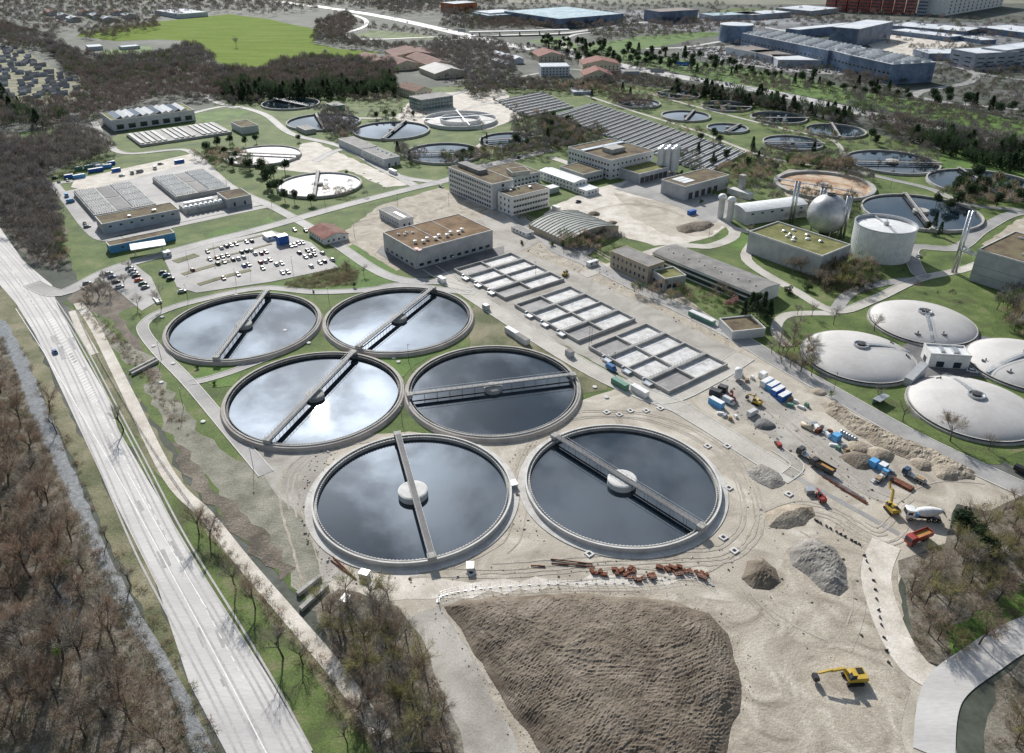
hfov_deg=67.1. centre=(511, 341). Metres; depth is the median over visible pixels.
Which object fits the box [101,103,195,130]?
treatment hall
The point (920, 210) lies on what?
settling tank
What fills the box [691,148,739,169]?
aeration channel
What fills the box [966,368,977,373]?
car
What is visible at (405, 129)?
settling tank
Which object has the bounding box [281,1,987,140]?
highway
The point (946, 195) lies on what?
service road
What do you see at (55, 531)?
bare tree
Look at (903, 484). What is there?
plank pile
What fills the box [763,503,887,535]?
wheel track
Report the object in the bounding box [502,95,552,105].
aeration channel
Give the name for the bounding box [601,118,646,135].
aeration channel
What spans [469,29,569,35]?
flyover bridge
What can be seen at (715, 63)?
pine tree
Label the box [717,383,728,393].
container
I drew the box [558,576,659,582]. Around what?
wheel track
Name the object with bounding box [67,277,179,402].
dark soil
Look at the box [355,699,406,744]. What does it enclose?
bare tree
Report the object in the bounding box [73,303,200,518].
railing
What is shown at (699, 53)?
pine tree
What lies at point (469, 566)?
site box
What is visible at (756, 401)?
excavator
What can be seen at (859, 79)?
pine tree
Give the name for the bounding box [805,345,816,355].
bare tree
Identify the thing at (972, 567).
bare tree
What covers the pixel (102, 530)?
bare tree
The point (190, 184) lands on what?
covered basin
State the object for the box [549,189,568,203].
grass
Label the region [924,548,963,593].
bare tree
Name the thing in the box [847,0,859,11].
apartment block
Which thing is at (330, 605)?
bare tree
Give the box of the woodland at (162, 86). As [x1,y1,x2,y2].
[0,0,1023,294]
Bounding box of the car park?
[679,45,844,74]
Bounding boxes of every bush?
[784,285,793,293]
[802,280,812,289]
[855,278,865,287]
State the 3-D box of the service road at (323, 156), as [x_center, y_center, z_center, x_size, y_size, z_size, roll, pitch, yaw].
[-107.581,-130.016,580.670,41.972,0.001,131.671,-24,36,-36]
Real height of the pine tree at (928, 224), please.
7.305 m
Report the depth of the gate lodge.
427.26 m
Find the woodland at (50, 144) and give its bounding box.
[0,0,1023,292]
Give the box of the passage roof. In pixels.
[546,184,559,193]
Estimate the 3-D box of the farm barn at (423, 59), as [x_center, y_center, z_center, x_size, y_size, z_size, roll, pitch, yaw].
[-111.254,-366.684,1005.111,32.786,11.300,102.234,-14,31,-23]
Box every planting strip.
[172,253,198,262]
[181,260,230,274]
[197,269,251,285]
[206,243,271,260]
[208,235,261,249]
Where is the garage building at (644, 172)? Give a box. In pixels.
[620,161,668,182]
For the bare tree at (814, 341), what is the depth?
331.32 m
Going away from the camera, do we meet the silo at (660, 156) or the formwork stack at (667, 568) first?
the formwork stack at (667, 568)
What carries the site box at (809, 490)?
on the dirt at (940, 494)
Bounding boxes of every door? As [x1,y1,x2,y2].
[935,361,944,366]
[952,362,961,367]
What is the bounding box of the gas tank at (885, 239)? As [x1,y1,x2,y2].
[849,213,918,264]
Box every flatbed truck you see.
[796,445,819,460]
[874,468,889,483]
[901,466,927,484]
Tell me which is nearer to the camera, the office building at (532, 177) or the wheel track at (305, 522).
the wheel track at (305, 522)
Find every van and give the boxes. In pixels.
[65,198,74,202]
[605,362,616,371]
[722,394,735,405]
[746,407,758,416]
[1013,463,1023,473]
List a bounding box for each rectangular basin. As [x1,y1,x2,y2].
[454,252,563,299]
[514,286,635,342]
[588,323,727,393]
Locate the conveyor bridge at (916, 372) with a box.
[903,361,928,386]
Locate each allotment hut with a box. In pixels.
[0,75,7,79]
[1,70,8,74]
[17,90,26,94]
[18,82,25,86]
[22,75,30,79]
[32,92,40,97]
[34,65,41,69]
[62,83,69,87]
[65,76,72,80]
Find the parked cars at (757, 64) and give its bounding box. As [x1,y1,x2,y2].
[688,48,831,72]
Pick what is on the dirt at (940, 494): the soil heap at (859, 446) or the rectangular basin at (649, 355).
the soil heap at (859, 446)
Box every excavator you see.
[562,269,567,276]
[729,389,735,401]
[745,394,762,405]
[811,667,868,686]
[883,475,900,514]
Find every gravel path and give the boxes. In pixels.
[69,310,98,354]
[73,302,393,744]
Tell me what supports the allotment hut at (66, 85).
on the ground at (978, 703)
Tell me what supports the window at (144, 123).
in the treatment hall
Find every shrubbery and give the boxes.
[49,80,1023,333]
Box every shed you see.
[529,210,618,247]
[567,87,590,94]
[621,69,639,74]
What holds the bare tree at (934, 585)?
on the ground at (978, 703)
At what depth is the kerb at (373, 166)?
587.98 m
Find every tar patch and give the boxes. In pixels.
[50,335,57,342]
[57,347,65,359]
[69,353,77,362]
[104,436,114,452]
[135,500,143,510]
[156,549,170,567]
[170,541,182,560]
[195,627,206,647]
[215,627,230,647]
[246,718,262,739]
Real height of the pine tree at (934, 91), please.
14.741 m
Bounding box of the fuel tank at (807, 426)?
[800,421,813,430]
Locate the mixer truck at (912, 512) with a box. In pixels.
[903,505,946,522]
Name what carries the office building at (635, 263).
on the grass at (88, 255)
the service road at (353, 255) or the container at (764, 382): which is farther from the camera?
the service road at (353, 255)
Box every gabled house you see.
[396,82,431,97]
[531,47,563,61]
[579,55,619,70]
[580,65,612,81]
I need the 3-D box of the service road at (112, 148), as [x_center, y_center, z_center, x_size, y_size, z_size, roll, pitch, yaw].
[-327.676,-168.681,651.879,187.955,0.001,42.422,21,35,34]
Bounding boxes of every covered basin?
[74,182,155,219]
[126,122,231,146]
[152,169,230,200]
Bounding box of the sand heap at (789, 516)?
[765,504,815,528]
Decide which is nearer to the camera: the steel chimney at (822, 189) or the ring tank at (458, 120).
the steel chimney at (822, 189)
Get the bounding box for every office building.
[409,92,452,110]
[448,161,513,209]
[486,162,539,186]
[498,182,549,215]
[560,162,603,181]
[567,138,653,179]
[610,246,664,282]
[652,266,685,289]
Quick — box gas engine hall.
[746,221,850,277]
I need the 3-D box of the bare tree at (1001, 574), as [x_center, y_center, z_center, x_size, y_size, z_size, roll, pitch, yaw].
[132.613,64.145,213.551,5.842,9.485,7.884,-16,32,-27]
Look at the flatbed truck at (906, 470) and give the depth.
256.67 m
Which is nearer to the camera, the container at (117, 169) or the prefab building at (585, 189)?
the prefab building at (585, 189)
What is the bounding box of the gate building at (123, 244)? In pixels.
[106,228,175,253]
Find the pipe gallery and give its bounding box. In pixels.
[178,197,225,214]
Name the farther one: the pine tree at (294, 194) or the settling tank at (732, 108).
the settling tank at (732, 108)
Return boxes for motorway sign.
[651,68,663,75]
[676,61,688,67]
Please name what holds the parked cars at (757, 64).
on the car park
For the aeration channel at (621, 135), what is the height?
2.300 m
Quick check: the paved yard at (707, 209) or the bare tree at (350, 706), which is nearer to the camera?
the bare tree at (350, 706)
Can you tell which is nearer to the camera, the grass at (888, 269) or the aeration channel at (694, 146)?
the grass at (888, 269)
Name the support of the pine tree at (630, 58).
on the grass at (814, 91)
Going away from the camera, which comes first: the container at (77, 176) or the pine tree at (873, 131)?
the container at (77, 176)
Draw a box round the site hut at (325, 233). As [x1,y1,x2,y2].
[307,223,348,244]
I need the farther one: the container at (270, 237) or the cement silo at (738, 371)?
the container at (270, 237)
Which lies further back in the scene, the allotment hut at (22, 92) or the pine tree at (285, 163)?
the allotment hut at (22, 92)
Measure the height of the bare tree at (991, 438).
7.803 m
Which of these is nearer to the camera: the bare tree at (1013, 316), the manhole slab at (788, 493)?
the manhole slab at (788, 493)
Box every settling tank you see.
[161,289,322,365]
[220,349,405,452]
[224,145,301,166]
[261,97,319,110]
[277,170,361,198]
[286,112,360,131]
[304,431,518,573]
[321,285,474,357]
[353,119,429,140]
[404,345,582,443]
[405,142,482,164]
[479,132,539,149]
[518,424,728,559]
[617,98,660,108]
[656,90,699,99]
[661,109,710,122]
[701,100,751,112]
[706,122,748,133]
[750,111,808,124]
[762,135,824,151]
[773,170,876,200]
[805,121,866,138]
[846,149,941,175]
[861,191,984,232]
[925,166,1023,201]
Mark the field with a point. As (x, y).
(261, 41)
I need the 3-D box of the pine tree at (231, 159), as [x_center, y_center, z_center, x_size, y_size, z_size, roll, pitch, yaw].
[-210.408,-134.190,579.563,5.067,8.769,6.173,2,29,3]
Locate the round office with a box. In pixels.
[718,22,753,42]
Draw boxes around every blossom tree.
[723,298,733,306]
[731,294,738,302]
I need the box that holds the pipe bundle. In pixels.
[849,492,867,503]
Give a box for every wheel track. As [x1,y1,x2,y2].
[278,452,308,586]
[286,450,320,508]
[292,440,375,517]
[297,474,320,566]
[379,411,755,575]
[409,448,764,578]
[443,612,491,683]
[480,409,758,573]
[492,415,745,563]
[507,417,741,552]
[523,213,714,318]
[557,546,741,574]
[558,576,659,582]
[608,572,708,580]
[739,572,777,620]
[741,586,778,627]
[745,386,894,498]
[749,397,885,502]
[755,498,913,532]
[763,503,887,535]
[768,515,921,545]
[771,609,825,640]
[793,429,852,479]
[800,531,852,625]
[803,427,826,446]
[814,503,929,542]
[850,567,865,651]
[856,560,861,596]
[865,481,983,527]
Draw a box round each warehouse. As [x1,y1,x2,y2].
[154,8,207,18]
[473,12,511,21]
[474,9,508,14]
[504,6,623,28]
[699,11,761,20]
[733,10,790,19]
[776,5,838,15]
[891,28,963,41]
[892,22,979,35]
[912,48,952,59]
[959,35,996,43]
[978,25,1023,38]
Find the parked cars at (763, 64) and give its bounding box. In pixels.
[707,48,836,72]
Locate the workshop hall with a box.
[660,168,728,199]
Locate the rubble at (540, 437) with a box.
[297,242,889,657]
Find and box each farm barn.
[359,52,385,67]
[382,54,420,70]
[384,45,437,57]
[404,50,449,66]
[419,62,466,78]
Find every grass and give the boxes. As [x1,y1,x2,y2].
[0,47,82,103]
[15,126,63,140]
[48,83,1023,465]
[101,46,152,57]
[193,365,243,386]
[195,109,248,122]
[197,207,270,232]
[203,216,275,238]
[270,244,397,292]
[357,30,464,40]
[376,351,439,376]
[469,305,606,392]
[529,36,1023,137]
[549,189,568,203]
[587,32,718,51]
[711,8,775,12]
[717,232,748,248]
[804,363,1023,463]
[864,285,995,333]
[878,241,928,274]
[935,147,1023,207]
[946,583,1023,654]
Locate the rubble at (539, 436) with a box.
[303,240,888,647]
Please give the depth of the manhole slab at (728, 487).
252.58 m
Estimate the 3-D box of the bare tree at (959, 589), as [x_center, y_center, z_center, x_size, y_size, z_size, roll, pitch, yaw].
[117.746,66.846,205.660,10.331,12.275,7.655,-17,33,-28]
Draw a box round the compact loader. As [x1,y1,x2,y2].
[774,441,781,446]
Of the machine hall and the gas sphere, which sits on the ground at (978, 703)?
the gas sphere
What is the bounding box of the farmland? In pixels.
[0,0,1023,4]
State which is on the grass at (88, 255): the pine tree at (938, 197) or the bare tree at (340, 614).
the pine tree at (938, 197)
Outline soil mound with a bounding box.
[444,593,741,752]
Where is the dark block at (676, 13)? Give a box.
[643,7,697,22]
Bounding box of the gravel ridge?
[820,400,975,479]
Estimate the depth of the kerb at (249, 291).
366.63 m
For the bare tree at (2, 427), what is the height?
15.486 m
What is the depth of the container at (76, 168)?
576.40 m
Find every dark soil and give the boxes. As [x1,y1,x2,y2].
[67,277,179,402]
[171,441,295,580]
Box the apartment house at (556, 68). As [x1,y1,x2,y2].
[538,62,569,76]
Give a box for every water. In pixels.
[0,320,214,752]
[52,571,71,614]
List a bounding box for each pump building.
[338,136,376,155]
[362,147,399,166]
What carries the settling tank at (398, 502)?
on the ground at (978, 703)
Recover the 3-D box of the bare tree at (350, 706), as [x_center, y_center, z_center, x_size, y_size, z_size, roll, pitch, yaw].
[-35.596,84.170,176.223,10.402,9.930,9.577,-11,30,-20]
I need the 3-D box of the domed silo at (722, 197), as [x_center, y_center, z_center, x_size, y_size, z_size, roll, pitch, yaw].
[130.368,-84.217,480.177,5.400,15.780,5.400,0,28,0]
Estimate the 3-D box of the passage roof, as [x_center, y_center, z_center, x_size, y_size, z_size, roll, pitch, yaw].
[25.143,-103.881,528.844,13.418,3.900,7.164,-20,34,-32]
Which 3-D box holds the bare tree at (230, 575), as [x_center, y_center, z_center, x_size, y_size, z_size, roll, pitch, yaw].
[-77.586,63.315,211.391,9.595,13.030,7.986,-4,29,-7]
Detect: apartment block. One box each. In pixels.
[825,0,837,6]
[836,0,848,10]
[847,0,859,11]
[858,0,871,11]
[869,0,882,12]
[881,0,894,12]
[892,0,905,13]
[904,0,917,13]
[916,0,929,14]
[927,0,1003,15]
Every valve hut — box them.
[296,124,315,134]
[326,102,344,110]
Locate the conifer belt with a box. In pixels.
[0,68,1023,172]
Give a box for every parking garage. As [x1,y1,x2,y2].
[948,47,1018,69]
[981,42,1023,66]
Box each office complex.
[740,30,866,67]
[829,48,888,72]
[847,52,935,84]
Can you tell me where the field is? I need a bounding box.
[77,14,378,67]
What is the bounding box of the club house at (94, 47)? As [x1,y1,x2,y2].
[85,44,103,50]
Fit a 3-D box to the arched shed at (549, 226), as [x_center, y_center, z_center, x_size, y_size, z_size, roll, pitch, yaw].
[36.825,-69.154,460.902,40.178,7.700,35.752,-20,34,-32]
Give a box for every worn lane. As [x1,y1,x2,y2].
[0,236,312,750]
[0,240,306,752]
[0,248,287,752]
[0,257,269,752]
[0,261,261,752]
[0,269,246,752]
[0,274,237,752]
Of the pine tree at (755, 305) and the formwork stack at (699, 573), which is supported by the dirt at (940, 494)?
the formwork stack at (699, 573)
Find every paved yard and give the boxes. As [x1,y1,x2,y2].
[67,161,263,236]
[71,153,196,189]
[95,264,160,310]
[162,230,337,292]
[377,246,503,279]
[474,210,539,257]
[507,9,1023,45]
[537,236,613,274]
[615,171,737,222]
[902,335,990,377]
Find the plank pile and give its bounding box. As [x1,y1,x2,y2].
[887,475,913,491]
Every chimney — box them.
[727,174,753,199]
[788,181,800,223]
[820,187,826,194]
[838,195,853,238]
[951,211,975,272]
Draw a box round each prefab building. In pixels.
[511,224,533,237]
[539,167,586,190]
[572,183,598,195]
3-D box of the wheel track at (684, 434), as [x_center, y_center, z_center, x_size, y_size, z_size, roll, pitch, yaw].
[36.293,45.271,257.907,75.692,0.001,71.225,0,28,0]
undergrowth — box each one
[0,134,1023,752]
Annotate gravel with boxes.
[93,311,156,369]
[144,379,330,611]
[278,142,406,186]
[326,570,707,600]
[395,89,520,129]
[447,252,740,389]
[544,180,724,245]
[615,193,721,235]
[712,374,889,503]
[868,35,965,55]
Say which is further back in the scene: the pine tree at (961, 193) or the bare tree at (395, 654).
the pine tree at (961, 193)
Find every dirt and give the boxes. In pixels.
[257,449,344,581]
[312,350,1018,752]
[340,188,749,352]
[407,606,518,752]
[440,519,909,752]
[782,169,840,201]
[982,217,1023,244]
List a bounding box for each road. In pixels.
[0,228,311,752]
[24,149,553,295]
[51,180,77,199]
[53,182,267,240]
[92,122,200,157]
[137,282,475,475]
[189,359,267,383]
[195,106,417,185]
[195,157,438,283]
[312,149,435,181]
[359,102,537,146]
[434,272,689,407]
[497,209,1023,495]
[549,157,740,276]
[585,94,846,169]
[625,352,752,402]
[653,94,845,154]
[654,393,801,482]
[732,227,973,312]
[770,311,835,345]
[773,447,802,477]
[796,477,927,550]
[829,277,919,311]
[848,169,1022,210]
[861,538,935,684]
[907,211,1023,278]
[913,616,1023,752]
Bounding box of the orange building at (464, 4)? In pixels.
[440,0,476,13]
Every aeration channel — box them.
[495,91,544,101]
[498,93,548,103]
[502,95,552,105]
[505,97,556,107]
[509,99,560,109]
[513,101,564,112]
[517,103,568,114]
[527,105,572,117]
[556,102,597,115]
[559,104,601,116]
[562,105,606,119]
[573,107,611,120]
[574,110,620,124]
[576,108,615,122]
[581,112,625,126]
[588,113,630,128]
[590,115,635,130]
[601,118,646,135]
[602,117,641,132]
[604,120,651,137]
[611,122,657,139]
[616,124,662,140]
[624,125,668,142]
[630,127,674,144]
[637,129,680,146]
[644,131,686,148]
[651,133,692,151]
[654,135,698,155]
[679,142,717,161]
[679,144,725,165]
[681,137,705,149]
[681,139,711,154]
[684,146,732,167]
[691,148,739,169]
[706,150,746,169]
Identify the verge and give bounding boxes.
[0,286,215,752]
[64,280,306,600]
[70,309,376,752]
[73,324,373,752]
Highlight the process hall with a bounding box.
[383,214,492,268]
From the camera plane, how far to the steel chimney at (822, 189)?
454.79 m
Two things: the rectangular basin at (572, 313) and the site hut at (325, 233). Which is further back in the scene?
the site hut at (325, 233)
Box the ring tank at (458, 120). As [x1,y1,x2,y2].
[424,110,496,129]
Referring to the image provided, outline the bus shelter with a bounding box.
[872,393,889,403]
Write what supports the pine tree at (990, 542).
on the woodland floor at (935, 656)
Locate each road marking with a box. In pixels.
[6,260,243,678]
[15,308,266,752]
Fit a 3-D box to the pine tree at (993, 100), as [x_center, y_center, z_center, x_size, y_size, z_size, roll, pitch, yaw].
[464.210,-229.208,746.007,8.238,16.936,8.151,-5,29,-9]
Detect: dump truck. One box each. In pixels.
[809,456,836,474]
[904,526,934,546]
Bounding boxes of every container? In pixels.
[64,173,72,178]
[72,173,85,178]
[74,166,82,170]
[83,164,93,168]
[88,167,103,172]
[103,163,111,168]
[111,167,120,171]
[174,159,183,163]
[265,234,275,240]
[277,234,288,241]
[278,239,289,244]
[388,168,397,174]
[437,275,446,283]
[482,303,489,310]
[504,326,519,337]
[515,332,529,345]
[552,205,560,210]
[565,348,574,357]
[586,259,598,266]
[611,376,629,390]
[630,383,649,398]
[687,209,696,214]
[708,395,724,409]
[709,387,722,397]
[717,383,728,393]
[758,370,767,378]
[759,376,774,388]
[766,380,780,392]
[770,384,785,396]
[777,390,791,402]
[830,431,842,442]
[868,457,879,468]
[877,461,889,471]
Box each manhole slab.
[466,571,475,576]
[584,550,594,557]
[703,443,711,448]
[718,533,728,540]
[724,484,733,490]
[729,547,739,553]
[784,491,793,496]
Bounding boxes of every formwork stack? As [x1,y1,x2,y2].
[601,572,607,576]
[618,567,625,573]
[647,572,654,579]
[656,564,662,569]
[664,565,670,572]
[682,568,688,574]
[697,570,703,577]
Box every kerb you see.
[23,151,550,296]
[91,121,194,157]
[136,280,476,476]
[189,357,274,384]
[195,105,418,187]
[197,159,439,284]
[315,148,438,183]
[422,266,688,413]
[496,209,1023,497]
[615,351,754,403]
[652,393,803,483]
[731,227,973,313]
[771,447,804,478]
[847,169,1023,211]
[906,210,1023,278]
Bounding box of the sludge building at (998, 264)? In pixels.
[969,231,1023,292]
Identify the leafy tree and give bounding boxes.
[49,643,61,656]
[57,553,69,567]
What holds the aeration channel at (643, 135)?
on the grass at (88, 255)
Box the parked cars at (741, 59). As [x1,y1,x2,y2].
[679,47,839,71]
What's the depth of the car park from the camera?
1005.21 m
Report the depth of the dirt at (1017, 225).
464.37 m
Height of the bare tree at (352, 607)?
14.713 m
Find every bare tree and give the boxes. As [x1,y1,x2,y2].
[0,359,11,392]
[0,374,12,389]
[0,388,23,424]
[0,413,18,446]
[0,421,18,449]
[0,440,22,469]
[0,440,29,488]
[0,473,6,511]
[0,497,39,543]
[0,504,30,559]
[0,517,15,562]
[0,531,46,578]
[0,555,43,601]
[0,594,35,637]
[0,608,32,645]
[0,629,42,686]
[0,647,35,701]
[0,701,22,742]
[1,479,37,517]
[5,652,66,704]
[8,449,45,482]
[9,466,50,502]
[10,525,42,561]
[10,594,66,645]
[14,424,43,452]
[14,487,46,522]
[16,646,73,690]
[17,418,41,441]
[17,498,67,533]
[18,601,77,660]
[19,588,56,636]
[22,463,62,506]
[25,509,68,556]
[26,660,58,703]
[27,457,51,489]
[27,546,79,597]
[31,383,59,412]
[38,533,75,574]
[42,412,56,432]
[42,678,91,728]
[44,497,83,542]
[46,605,95,667]
[47,693,103,740]
[50,653,117,720]
[56,536,91,569]
[58,567,96,600]
[72,650,131,687]
[75,583,124,623]
[78,590,123,648]
[80,644,137,714]
[84,283,92,294]
[89,283,104,295]
[90,521,107,541]
[98,677,158,725]
[105,282,112,296]
[105,401,130,429]
[108,560,138,585]
[116,272,129,282]
[120,260,134,268]
[122,702,174,750]
[128,292,141,308]
[149,284,163,308]
[178,500,207,533]
[194,511,226,541]
[216,561,242,588]
[228,573,259,608]
[254,625,289,657]
[285,638,309,664]
[305,572,333,607]
[312,603,356,642]
[317,588,363,632]
[318,581,358,616]
[319,592,341,621]
[329,564,359,590]
[332,717,349,743]
[333,584,363,633]
[337,682,372,723]
[338,641,379,685]
[341,635,378,671]
[344,610,381,648]
[345,625,377,663]
[348,567,390,597]
[350,663,381,698]
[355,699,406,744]
[358,590,400,630]
[362,583,397,617]
[363,586,390,608]
[365,602,408,651]
[368,619,404,648]
[368,633,408,676]
[369,686,400,726]
[373,572,398,596]
[375,653,412,697]
[378,626,407,658]
[382,664,417,716]
[387,664,431,710]
[388,716,426,752]
[390,606,419,640]
[398,693,443,739]
[399,650,432,683]
[407,623,445,669]
[420,722,451,752]
[425,686,459,719]
[671,279,681,294]
[717,280,728,293]
[735,194,744,202]
[768,339,778,353]
[774,329,785,344]
[775,333,784,351]
[775,350,790,362]
[778,337,789,350]
[781,335,796,356]
[782,257,791,270]
[785,348,797,366]
[788,255,803,274]
[788,322,803,338]
[788,328,800,342]
[789,315,804,329]
[792,256,808,273]
[792,339,802,349]
[795,348,812,370]
[796,356,809,371]
[801,332,813,341]
[803,332,822,343]
[804,352,821,375]
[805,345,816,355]
[809,300,820,316]
[810,267,823,280]
[814,269,827,284]
[821,272,835,288]
[826,268,840,281]
[829,306,842,324]
[833,273,849,289]
[834,261,846,276]
[842,264,856,281]
[844,273,859,290]
[849,259,863,269]
[856,273,869,290]
[858,263,874,272]
[868,312,885,330]
[874,383,885,394]
[898,398,913,420]
[908,576,927,599]
[909,553,938,590]
[917,602,955,632]
[921,569,960,607]
[922,538,944,564]
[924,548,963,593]
[927,546,959,576]
[934,595,974,632]
[935,612,956,639]
[938,407,968,440]
[942,571,972,608]
[947,624,974,648]
[950,538,989,574]
[951,518,979,548]
[954,524,988,564]
[955,495,994,520]
[958,530,995,565]
[961,559,993,584]
[967,586,1003,619]
[968,568,1002,604]
[972,499,1006,524]
[972,513,985,524]
[977,542,1007,568]
[978,558,1007,581]
[978,610,1015,644]
[979,524,1016,559]
[984,432,1000,447]
[992,291,1007,309]
[993,563,1023,590]
[994,532,1023,561]
[995,577,1021,600]
[998,493,1021,514]
[1001,529,1023,550]
[1005,310,1020,326]
[1005,485,1023,508]
[1006,713,1023,745]
[1007,297,1022,308]
[1007,312,1023,331]
[1008,691,1023,721]
[1010,290,1023,311]
[1010,498,1023,527]
[1010,517,1023,545]
[1011,705,1023,734]
[1014,558,1023,576]
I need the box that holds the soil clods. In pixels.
[431,587,755,750]
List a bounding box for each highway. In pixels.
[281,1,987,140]
[343,14,477,38]
[447,19,785,40]
[559,31,629,51]
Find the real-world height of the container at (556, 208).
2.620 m
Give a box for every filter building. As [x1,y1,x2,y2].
[95,202,180,233]
[217,188,251,208]
[231,120,258,133]
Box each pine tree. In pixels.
[201,141,210,149]
[213,136,220,145]
[225,134,232,142]
[228,157,233,165]
[241,136,247,144]
[241,158,252,171]
[251,134,258,142]
[254,158,265,174]
[260,167,272,181]
[266,165,277,177]
[268,179,279,193]
[278,189,288,198]
[279,158,289,170]
[289,189,297,202]
[307,193,315,201]
[512,134,520,141]
[575,36,579,45]
[575,52,581,58]
[620,48,626,54]
[627,54,633,61]
[642,57,649,66]
[644,51,650,56]
[657,55,663,65]
[666,58,672,66]
[682,50,689,59]
[690,58,695,65]
[697,49,704,60]
[709,156,717,163]
[710,128,717,136]
[712,54,719,61]
[712,60,719,72]
[715,134,722,144]
[723,149,729,158]
[730,58,737,65]
[744,157,751,164]
[749,299,766,318]
[752,292,763,300]
[770,70,778,77]
[799,70,806,83]
[810,67,817,76]
[839,83,848,88]
[856,74,861,87]
[868,79,875,86]
[868,128,876,139]
[870,87,876,93]
[873,134,880,143]
[887,79,891,90]
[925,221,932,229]
[928,88,939,98]
[933,93,942,107]
[933,192,943,204]
[943,86,953,99]
[944,198,956,209]
[946,92,954,100]
[948,506,979,538]
[952,181,960,196]
[952,189,966,204]
[954,175,967,184]
[961,171,975,178]
[962,92,972,104]
[967,182,978,199]
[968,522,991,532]
[968,523,990,539]
[970,91,979,108]
[971,163,985,175]
[976,534,1001,560]
[978,184,988,195]
[980,175,992,185]
[987,95,995,111]
[992,171,1004,185]
[994,100,1006,111]
[994,192,1005,205]
[1000,184,1011,193]
[1007,100,1018,111]
[1012,187,1023,202]
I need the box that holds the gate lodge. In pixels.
[162,249,171,256]
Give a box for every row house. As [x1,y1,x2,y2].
[44,9,56,15]
[55,13,68,18]
[65,15,79,21]
[77,9,89,15]
[88,12,100,18]
[100,15,113,21]
[110,9,122,15]
[121,12,134,18]
[513,55,523,63]
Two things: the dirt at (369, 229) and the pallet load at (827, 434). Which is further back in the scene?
the dirt at (369, 229)
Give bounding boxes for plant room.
[379,206,413,227]
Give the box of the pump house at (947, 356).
[921,343,971,368]
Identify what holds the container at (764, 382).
on the dirt at (940, 494)
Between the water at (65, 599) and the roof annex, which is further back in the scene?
the roof annex
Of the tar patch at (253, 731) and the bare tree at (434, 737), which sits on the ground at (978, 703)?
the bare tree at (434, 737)
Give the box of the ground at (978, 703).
[0,1,1023,752]
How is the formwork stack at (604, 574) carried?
on the gravel at (428, 587)
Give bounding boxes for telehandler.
[814,488,826,502]
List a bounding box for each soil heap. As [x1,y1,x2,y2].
[588,211,599,215]
[676,221,713,233]
[741,558,780,589]
[746,464,784,488]
[754,418,775,429]
[811,388,826,395]
[841,451,871,469]
[848,440,872,453]
[867,447,894,462]
[909,458,931,470]
[932,464,957,480]
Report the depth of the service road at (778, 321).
361.88 m
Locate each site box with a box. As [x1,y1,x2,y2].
[358,568,369,578]
[466,561,473,571]
[511,479,517,488]
[804,486,815,494]
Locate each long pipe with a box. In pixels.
[330,560,355,578]
[551,559,591,563]
[551,562,594,567]
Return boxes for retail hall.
[725,45,773,59]
[748,49,799,63]
[770,54,821,66]
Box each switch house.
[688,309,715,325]
[718,315,765,339]
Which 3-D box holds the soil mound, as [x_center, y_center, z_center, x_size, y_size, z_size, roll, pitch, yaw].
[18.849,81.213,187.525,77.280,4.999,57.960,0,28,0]
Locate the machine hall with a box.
[733,197,807,224]
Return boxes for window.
[116,124,124,129]
[128,123,135,127]
[140,121,147,125]
[151,119,158,124]
[163,118,170,122]
[174,116,180,121]
[185,115,191,119]
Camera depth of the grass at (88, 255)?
491.65 m
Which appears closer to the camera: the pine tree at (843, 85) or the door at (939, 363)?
the door at (939, 363)
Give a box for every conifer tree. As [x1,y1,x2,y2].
[696,142,700,151]
[739,300,747,315]
[744,291,756,314]
[751,142,755,153]
[758,291,768,314]
[763,299,774,320]
[811,142,815,151]
[932,211,938,227]
[936,221,943,234]
[975,174,981,186]
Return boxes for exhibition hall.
[786,22,848,35]
[829,19,893,45]
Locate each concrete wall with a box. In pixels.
[129,357,155,372]
[131,360,158,375]
[296,574,321,596]
[299,583,328,611]
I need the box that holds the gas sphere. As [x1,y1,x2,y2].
[807,192,847,236]
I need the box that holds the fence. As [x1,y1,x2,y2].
[436,572,713,602]
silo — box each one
[657,147,664,165]
[663,147,670,171]
[670,147,677,174]
[674,145,680,171]
[717,193,726,218]
[726,196,735,221]
[734,367,742,379]
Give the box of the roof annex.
[506,166,529,176]
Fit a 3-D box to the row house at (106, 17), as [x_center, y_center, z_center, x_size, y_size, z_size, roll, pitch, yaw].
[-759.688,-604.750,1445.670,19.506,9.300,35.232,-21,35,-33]
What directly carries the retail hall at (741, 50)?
on the ground at (978, 703)
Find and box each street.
[201,94,237,108]
[451,69,580,94]
[646,41,719,48]
[913,63,1017,109]
[971,72,1023,80]
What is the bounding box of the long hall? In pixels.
[652,244,780,302]
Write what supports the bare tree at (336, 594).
on the ground at (978, 703)
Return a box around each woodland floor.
[0,131,66,271]
[0,342,185,752]
[315,589,463,752]
[898,496,1023,664]
[984,658,1023,752]
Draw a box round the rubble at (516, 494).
[304,221,902,635]
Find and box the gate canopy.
[130,239,165,256]
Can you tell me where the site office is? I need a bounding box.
[118,44,140,49]
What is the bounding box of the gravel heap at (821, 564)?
[788,538,848,595]
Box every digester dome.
[800,330,917,386]
[867,300,979,345]
[904,374,1023,445]
[966,338,1023,391]
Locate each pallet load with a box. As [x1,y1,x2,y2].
[814,427,823,433]
[823,431,830,437]
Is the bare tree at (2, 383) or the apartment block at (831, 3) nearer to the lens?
the bare tree at (2, 383)
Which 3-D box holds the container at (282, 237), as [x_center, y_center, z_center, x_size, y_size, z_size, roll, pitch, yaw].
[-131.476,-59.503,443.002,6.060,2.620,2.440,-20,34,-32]
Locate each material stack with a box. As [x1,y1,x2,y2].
[786,396,793,400]
[786,402,793,407]
[797,404,805,409]

